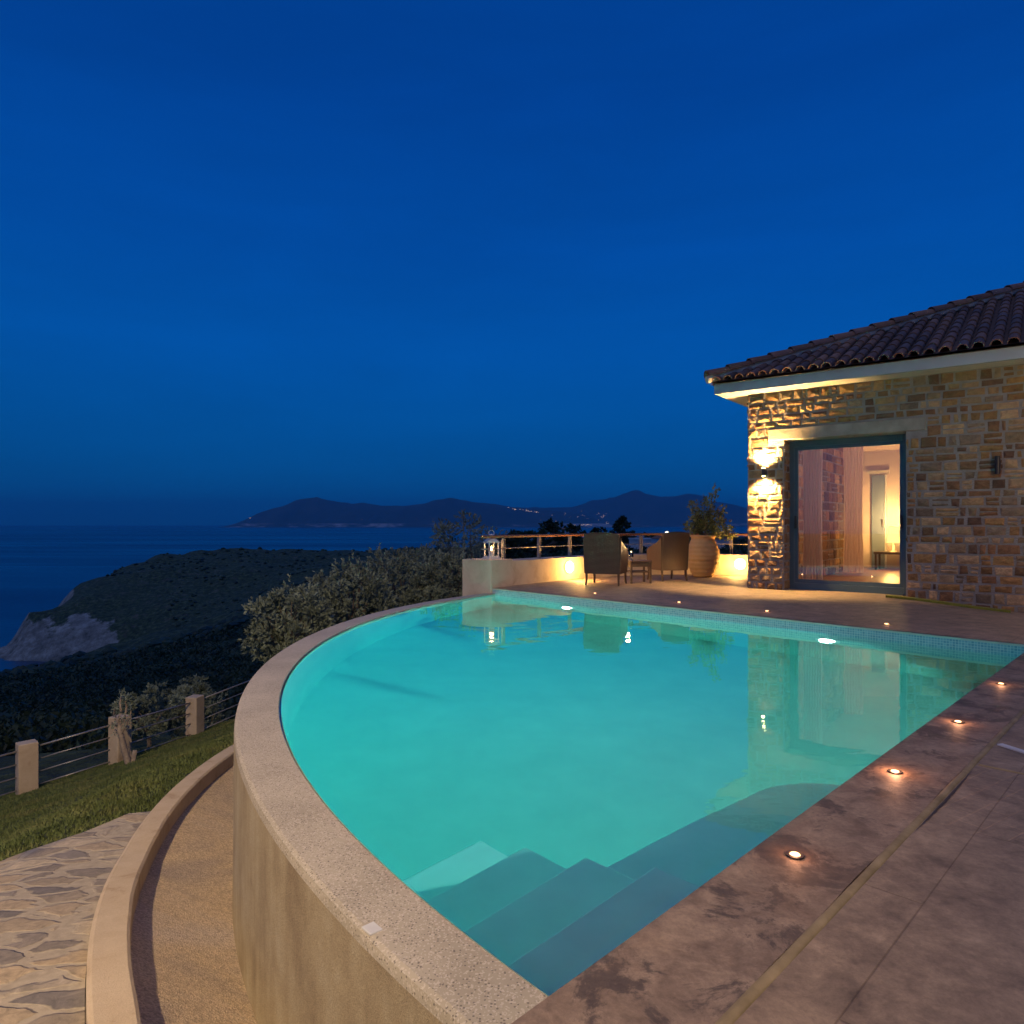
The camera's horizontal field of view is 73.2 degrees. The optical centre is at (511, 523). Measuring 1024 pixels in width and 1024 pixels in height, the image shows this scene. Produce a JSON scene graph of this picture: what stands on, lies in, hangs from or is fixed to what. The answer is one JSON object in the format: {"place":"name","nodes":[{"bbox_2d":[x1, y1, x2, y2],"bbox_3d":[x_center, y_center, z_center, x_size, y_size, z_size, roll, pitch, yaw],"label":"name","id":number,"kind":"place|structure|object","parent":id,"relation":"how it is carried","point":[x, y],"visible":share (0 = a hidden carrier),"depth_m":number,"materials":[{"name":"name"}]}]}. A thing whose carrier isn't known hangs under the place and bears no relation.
{"place":"outdoors","nodes":[
{"label":"outdoors","id":0,"kind":"place"},
{"bbox_2d":[0,811,150,1023],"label":"flagstone path","id":1,"kind":"structure","parent":0,"point":[50,893],"depth_m":3.08,"materials":[{"name":"beige stone"}]},
{"bbox_2d":[0,744,155,1005],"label":"ground","id":2,"kind":"structure","parent":0,"point":[57,771],"depth_m":13.20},
{"bbox_2d":[109,682,185,747],"bbox_3d":[-7.110,3.950,13.489,1.289,1.630,1.318,0,0,0],"label":"olive bush","id":3,"kind":"object","parent":2,"relation":"on","point":[145,708],"visible":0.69,"depth_m":13.40,"materials":[{"name":"green plant"}]},
{"bbox_2d":[0,719,234,1023],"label":"lawn ground","id":4,"kind":"structure","parent":0,"point":[45,836],"depth_m":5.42,"materials":[{"name":"plant"}]},
{"bbox_2d":[111,688,136,763],"bbox_3d":[-5.651,2.971,9.905,0.455,1.248,0.367,0,0,0],"label":"pruned tree","id":5,"kind":"object","parent":4,"relation":"on","point":[123,745],"visible":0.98,"depth_m":9.88,"materials":[{"name":"brown plant"}]},
{"bbox_2d":[0,680,249,795],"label":"fence","id":6,"kind":"object","parent":4,"relation":"on","point":[26,765],"visible":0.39,"depth_m":10.47,"materials":[{"name":"concrete"}]},
{"bbox_2d":[85,744,233,1023],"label":"kerb wall","id":7,"kind":"structure","parent":4,"relation":"on","point":[111,997],"depth_m":3.05,"materials":[{"name":"concrete"}]},
{"bbox_2d":[237,574,335,663],"bbox_3d":[-3.683,2.132,11.525,1.682,2.619,1.606,0,0,0],"label":"olive tree","id":8,"kind":"object","parent":4,"relation":"on","point":[277,637],"visible":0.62,"depth_m":11.22,"materials":[{"name":"green plant"}]},
{"bbox_2d":[289,549,407,635],"bbox_3d":[-3.077,1.981,13.019,2.241,3.017,2.110,0,0,0],"label":"olive tree","id":9,"kind":"object","parent":4,"relation":"on","point":[371,582],"visible":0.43,"depth_m":12.71,"materials":[{"name":"green plant"}]},
{"bbox_2d":[340,543,447,615],"bbox_3d":[-2.425,1.879,14.506,2.382,2.999,2.175,0,0,0],"label":"olive tree","id":10,"kind":"object","parent":4,"relation":"on","point":[399,570],"visible":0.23,"depth_m":14.23,"materials":[{"name":"green plant"}]},
{"bbox_2d":[397,548,468,604],"bbox_3d":[-1.408,1.813,13.833,1.952,2.652,1.615,0,0,-21],"label":"olive tree","id":11,"kind":"object","parent":4,"relation":"on","point":[440,571],"visible":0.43,"depth_m":13.50,"materials":[{"name":"green plant"}]},
{"bbox_2d":[0,525,747,670],"bbox_3d":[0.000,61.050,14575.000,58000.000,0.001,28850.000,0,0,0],"label":"sea","id":12,"kind":"structure","parent":0,"point":[45,567],"depth_m":2054.91,"materials":[{"name":"blue liquid"}]},
{"bbox_2d":[223,497,646,526],"bbox_3d":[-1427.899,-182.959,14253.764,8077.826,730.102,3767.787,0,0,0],"label":"island hills","id":13,"kind":"structure","parent":0,"point":[313,512],"depth_m":13257.56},
{"bbox_2d":[0,545,1017,756],"bbox_3d":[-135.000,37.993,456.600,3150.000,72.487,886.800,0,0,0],"label":"terrain","id":14,"kind":"structure","parent":0,"point":[124,611],"depth_m":334.70,"materials":[{"name":"green plant"}]},
{"bbox_2d":[149,681,195,737],"bbox_3d":[-7.401,4.239,14.938,1.116,1.716,1.290,0,0,36],"label":"olive bush","id":15,"kind":"object","parent":14,"relation":"on","point":[185,690],"visible":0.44,"depth_m":14.79,"materials":[{"name":"green plant"}]},
{"bbox_2d":[167,674,216,711],"bbox_3d":[-7.666,4.442,16.484,1.046,1.717,1.016,0,0,0],"label":"olive bush","id":16,"kind":"object","parent":14,"relation":"on","point":[198,687],"visible":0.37,"depth_m":16.46,"materials":[{"name":"green plant"}]},
{"bbox_2d":[165,691,230,738],"bbox_3d":[-6.972,4.710,15.445,1.477,1.982,1.904,0,0,0],"label":"olive bush","id":17,"kind":"object","parent":14,"relation":"on","point":[216,708],"visible":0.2,"depth_m":15.30,"materials":[{"name":"green plant"}]},
{"bbox_2d":[0,536,747,755],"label":"hillside scrub","id":18,"kind":"object","parent":14,"relation":"on","point":[61,713],"visible":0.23,"depth_m":55.89,"materials":[{"name":"green plant"}]},
{"bbox_2d":[392,546,454,593],"bbox_3d":[-2.167,1.865,17.449,1.880,2.725,1.846,0,0,44],"label":"olive tree","id":19,"kind":"object","parent":14,"relation":"on","point":[422,553],"visible":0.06,"depth_m":17.28,"materials":[{"name":"green plant"}]},
{"bbox_2d":[421,509,507,594],"bbox_3d":[-1.133,1.265,17.064,2.115,3.296,2.064,0,0,17],"label":"olive tree","id":20,"kind":"object","parent":14,"relation":"on","point":[453,547],"visible":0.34,"depth_m":16.82,"materials":[{"name":"green plant"}]},
{"bbox_2d":[486,532,526,558],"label":"dark tree","id":21,"kind":"object","parent":14,"relation":"on","point":[514,553],"visible":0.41,"depth_m":39.69,"materials":[{"name":"green plant"}]},
{"bbox_2d":[508,529,542,558],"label":"dark tree","id":22,"kind":"object","parent":14,"relation":"on","point":[514,531],"visible":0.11,"depth_m":69.73,"materials":[{"name":"green plant"}]},
{"bbox_2d":[510,527,567,555],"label":"dark tree","id":23,"kind":"object","parent":14,"relation":"on","point":[545,541],"visible":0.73,"depth_m":49.44,"materials":[{"name":"green plant"}]},
{"bbox_2d":[537,517,573,555],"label":"dark tree","id":24,"kind":"object","parent":14,"relation":"on","point":[550,526],"visible":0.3,"depth_m":59.93,"materials":[{"name":"green plant"}]},
{"bbox_2d":[558,523,584,551],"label":"dark tree","id":25,"kind":"object","parent":14,"relation":"on","point":[576,539],"visible":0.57,"depth_m":63.56,"materials":[{"name":"green plant"}]},
{"bbox_2d":[577,526,607,542],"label":"dark tree","id":26,"kind":"object","parent":14,"relation":"on","point":[595,529],"visible":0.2,"depth_m":75.13,"materials":[{"name":"green plant"}]},
{"bbox_2d":[609,514,635,547],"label":"dark tree","id":27,"kind":"object","parent":14,"relation":"on","point":[621,522],"visible":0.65,"depth_m":57.67,"materials":[{"name":"green plant"}]},
{"bbox_2d":[633,532,656,537],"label":"dark tree","id":28,"kind":"object","parent":14,"relation":"on","point":[646,536],"visible":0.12,"depth_m":91.57,"materials":[{"name":"green plant"}]},
{"bbox_2d":[724,531,747,548],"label":"dark tree","id":29,"kind":"object","parent":14,"relation":"on","point":[735,539],"visible":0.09,"depth_m":68.52,"materials":[{"name":"green plant"}]},
{"bbox_2d":[0,0,1023,524],"label":"sky","id":30,"kind":"structure","parent":0,"point":[257,256],"materials":[{"name":"blue"}]},
{"bbox_2d":[520,490,747,526],"bbox_3d":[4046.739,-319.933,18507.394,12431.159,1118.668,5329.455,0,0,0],"label":"mountain","id":31,"kind":"structure","parent":0,"point":[638,507],"depth_m":17206.02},
{"bbox_2d":[497,574,1023,1023],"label":"terrace floor","id":32,"kind":"structure","parent":0,"point":[925,924],"depth_m":1.95,"materials":[{"name":"stone"}]},
{"bbox_2d":[583,532,627,585],"bbox_3d":[1.623,0.597,11.978,0.670,0.914,0.690,0,0,22],"label":"wicker armchair","id":33,"kind":"object","parent":32,"relation":"on","point":[605,553],"visible":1,"depth_m":11.70,"materials":[{"name":"brown wicker"}]},
{"bbox_2d":[232,588,1023,1023],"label":"swimming pool","id":34,"kind":"structure","parent":32,"relation":"in","point":[336,920],"depth_m":2.35,"materials":[{"name":"paint"}]},
{"bbox_2d":[130,765,257,1023],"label":"catch channel","id":35,"kind":"object","parent":34,"relation":"attached to","point":[185,964],"visible":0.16,"depth_m":3.36,"materials":[{"name":"beige concrete"}]},
{"bbox_2d":[279,595,1018,995],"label":"pool water","id":36,"kind":"structure","parent":34,"relation":"in","point":[547,797],"depth_m":3.65,"materials":[{"name":"teal liquid"}]},
{"bbox_2d":[462,554,808,621],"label":"parapet wall","id":37,"kind":"structure","parent":32,"relation":"on","point":[480,575],"depth_m":12.21,"materials":[{"name":"paint"}]},
{"bbox_2d":[482,530,500,558],"bbox_3d":[-0.349,0.349,11.750,0.248,0.490,0.248,0,0,-30],"label":"lantern","id":38,"kind":"object","parent":37,"relation":"on","point":[489,541],"visible":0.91,"depth_m":11.69,"materials":[{"name":"white paint"}]},
{"bbox_2d":[564,560,573,573],"bbox_3d":[1.095,0.811,12.988,0.083,0.250,0.250,0,0,44],"label":"wall light","id":39,"kind":"object","parent":37,"relation":"attached to","point":[568,566],"visible":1,"depth_m":12.94,"materials":[{"name":"white paint"}]},
{"bbox_2d":[480,533,747,558],"bbox_3d":[2.340,0.409,13.340,6.578,0.441,1.983,0,0,-17],"label":"railing","id":40,"kind":"object","parent":37,"relation":"on","point":[539,546],"visible":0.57,"depth_m":13.14,"materials":[{"name":"brown wood"}]},
{"bbox_2d":[734,558,746,569],"bbox_3d":[4.617,0.813,13.988,0.250,0.250,0.083,0,0,33],"label":"wall light","id":41,"kind":"object","parent":37,"relation":"attached to","point":[740,564],"visible":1,"depth_m":13.97,"materials":[{"name":"white paint"}]},
{"bbox_2d":[624,560,651,583],"bbox_3d":[2.250,0.849,12.350,0.400,0.402,0.400,0,0,-8],"label":"side table","id":42,"kind":"object","parent":32,"relation":"on","point":[639,563],"visible":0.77,"depth_m":12.18,"materials":[{"name":"wood"}]},
{"bbox_2d":[629,552,633,560],"bbox_3d":[2.120,0.565,12.270,0.096,0.164,0.095,0,0,0],"label":"candle holder","id":43,"kind":"object","parent":42,"relation":"on","point":[631,554],"visible":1,"depth_m":12.24,"materials":[{"name":"clear glass"}]},
{"bbox_2d":[647,532,688,581],"bbox_3d":[2.916,0.597,12.857,0.614,0.914,0.634,0,0,-20],"label":"wicker armchair","id":44,"kind":"object","parent":32,"relation":"on","point":[668,551],"visible":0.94,"depth_m":12.60,"materials":[{"name":"brown wicker"}]},
{"bbox_2d":[688,535,719,577],"bbox_3d":[3.790,0.635,13.700,0.657,0.830,0.657,0,0,0],"label":"terracotta pot","id":45,"kind":"object","parent":32,"relation":"on","point":[703,557],"visible":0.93,"depth_m":13.47,"materials":[{"name":"orange ceramic"}]},
{"bbox_2d":[682,482,737,540],"bbox_3d":[3.980,-0.233,13.690,1.227,1.177,0.650,0,0,0],"label":"potted olive","id":46,"kind":"object","parent":45,"relation":"in","point":[701,524],"visible":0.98,"depth_m":13.64,"materials":[{"name":"green plant"}]},
{"bbox_2d":[493,588,1023,644],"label":"terrace edge","id":47,"kind":"object","parent":32,"relation":"attached to","point":[785,619],"visible":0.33,"depth_m":7.55,"materials":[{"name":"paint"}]},
{"bbox_2d":[511,653,1023,1023],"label":"pool coping","id":48,"kind":"object","parent":32,"relation":"on","point":[714,949],"visible":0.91,"depth_m":1.95,"materials":[{"name":"stone"}]},
{"bbox_2d":[785,850,804,859],"bbox_3d":[0.895,1.044,2.182,0.057,0.008,0.057,0,0,0],"label":"floor light","id":49,"kind":"object","parent":48,"relation":"on","point":[795,854],"visible":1,"depth_m":2.18,"materials":[{"name":"metal"}]},
{"bbox_2d":[715,707,1023,1023],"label":"coping joint","id":50,"kind":"object","parent":48,"relation":"on","point":[740,1006],"visible":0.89,"depth_m":1.92,"materials":[{"name":"grey concrete"}]},
{"bbox_2d":[887,769,902,773],"bbox_3d":[1.618,1.044,2.916,0.057,0.008,0.057,0,0,0],"label":"floor light","id":51,"kind":"object","parent":48,"relation":"on","point":[894,771],"visible":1,"depth_m":2.91,"materials":[{"name":"metal"}]},
{"bbox_2d":[952,720,963,723],"bbox_3d":[2.359,1.044,3.650,0.057,0.008,0.057,0,0,0],"label":"floor light","id":52,"kind":"object","parent":48,"relation":"on","point":[958,721],"visible":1,"depth_m":3.64,"materials":[{"name":"metal"}]},
{"bbox_2d":[704,281,1023,618],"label":"stone house","id":53,"kind":"structure","parent":32,"relation":"on","point":[924,409],"depth_m":10.20,"materials":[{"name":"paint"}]},
{"bbox_2d":[762,468,766,475],"bbox_3d":[4.052,-0.830,11.076,0.054,0.132,0.128,0,0,42],"label":"wall sconce","id":54,"kind":"object","parent":53,"relation":"attached to","point":[764,472],"depth_m":11.03,"materials":[{"name":"metal"}]},
{"bbox_2d":[802,449,822,579],"bbox_3d":[4.968,-0.225,11.405,0.321,2.450,0.084,0,0,32],"label":"curtain","id":55,"kind":"object","parent":53,"relation":"hanging from","point":[812,525],"visible":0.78,"depth_m":11.40,"materials":[{"name":"white fabric"}]},
{"bbox_2d":[790,434,905,595],"bbox_3d":[5.199,-0.137,10.715,1.700,2.393,0.125,0,0,37],"label":"glass door","id":56,"kind":"structure","parent":53,"relation":"in","point":[795,583],"depth_m":10.74,"materials":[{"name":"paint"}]},
{"bbox_2d":[843,447,863,572],"bbox_3d":[7.057,-0.315,14.264,0.390,2.630,0.084,0,0,15],"label":"curtain","id":57,"kind":"object","parent":53,"relation":"hanging from","point":[853,534],"visible":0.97,"depth_m":14.26,"materials":[{"name":"white fabric"}]},
{"bbox_2d":[872,474,886,567],"bbox_3d":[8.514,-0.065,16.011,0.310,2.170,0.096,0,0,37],"label":"inner door","id":58,"kind":"structure","parent":53,"relation":"in","point":[879,482],"depth_m":16.01,"materials":[{"name":"grey paint"}]},
{"bbox_2d":[995,456,1000,473],"bbox_3d":[6.498,-0.790,9.234,0.065,0.240,0.077,0,0,37],"label":"wall sconce","id":59,"kind":"object","parent":53,"relation":"attached to","point":[997,464],"depth_m":9.21,"materials":[{"name":"metal"}]},
{"bbox_2d":[917,773,969,828],"bbox_3d":[1.672,1.046,2.641,0.860,0.001,0.012,0,0,-45],"label":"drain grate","id":60,"kind":"object","parent":32,"relation":"on","point":[947,798],"visible":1,"depth_m":2.61,"materials":[{"name":"metal"}]},
{"bbox_2d":[886,595,1010,612],"bbox_3d":[5.970,1.095,9.498,1.450,0.146,0.140,0,0,37],"label":"floor strip","id":61,"kind":"object","parent":32,"relation":"on","point":[945,603],"visible":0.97,"depth_m":9.45,"materials":[{"name":"brown stone"}]},
{"bbox_2d":[978,764,1023,774],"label":"cross joint","id":62,"kind":"object","parent":32,"relation":"on","point":[1000,769],"visible":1,"depth_m":2.95,"materials":[{"name":"grey concrete"}]},
{"bbox_2d":[997,743,1023,753],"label":"skimmer lid","id":63,"kind":"object","parent":32,"relation":"on","point":[1011,748],"visible":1,"depth_m":3.22,"materials":[{"name":"plastic"}]},
{"bbox_2d":[873,551,899,569],"bbox_3d":[8.536,0.820,15.399,0.750,0.400,0.550,0,0,37],"label":"table","id":64,"kind":"object","parent":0,"point":[885,552],"visible":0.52,"depth_m":15.39,"materials":[{"name":"brown wood"}]},
{"bbox_2d":[887,527,899,551],"bbox_3d":[8.532,0.340,15.434,0.260,0.560,0.260,0,0,0],"label":"table lamp","id":65,"kind":"object","parent":64,"relation":"on","point":[893,537],"visible":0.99,"depth_m":15.35,"materials":[{"name":"yellow fabric"}]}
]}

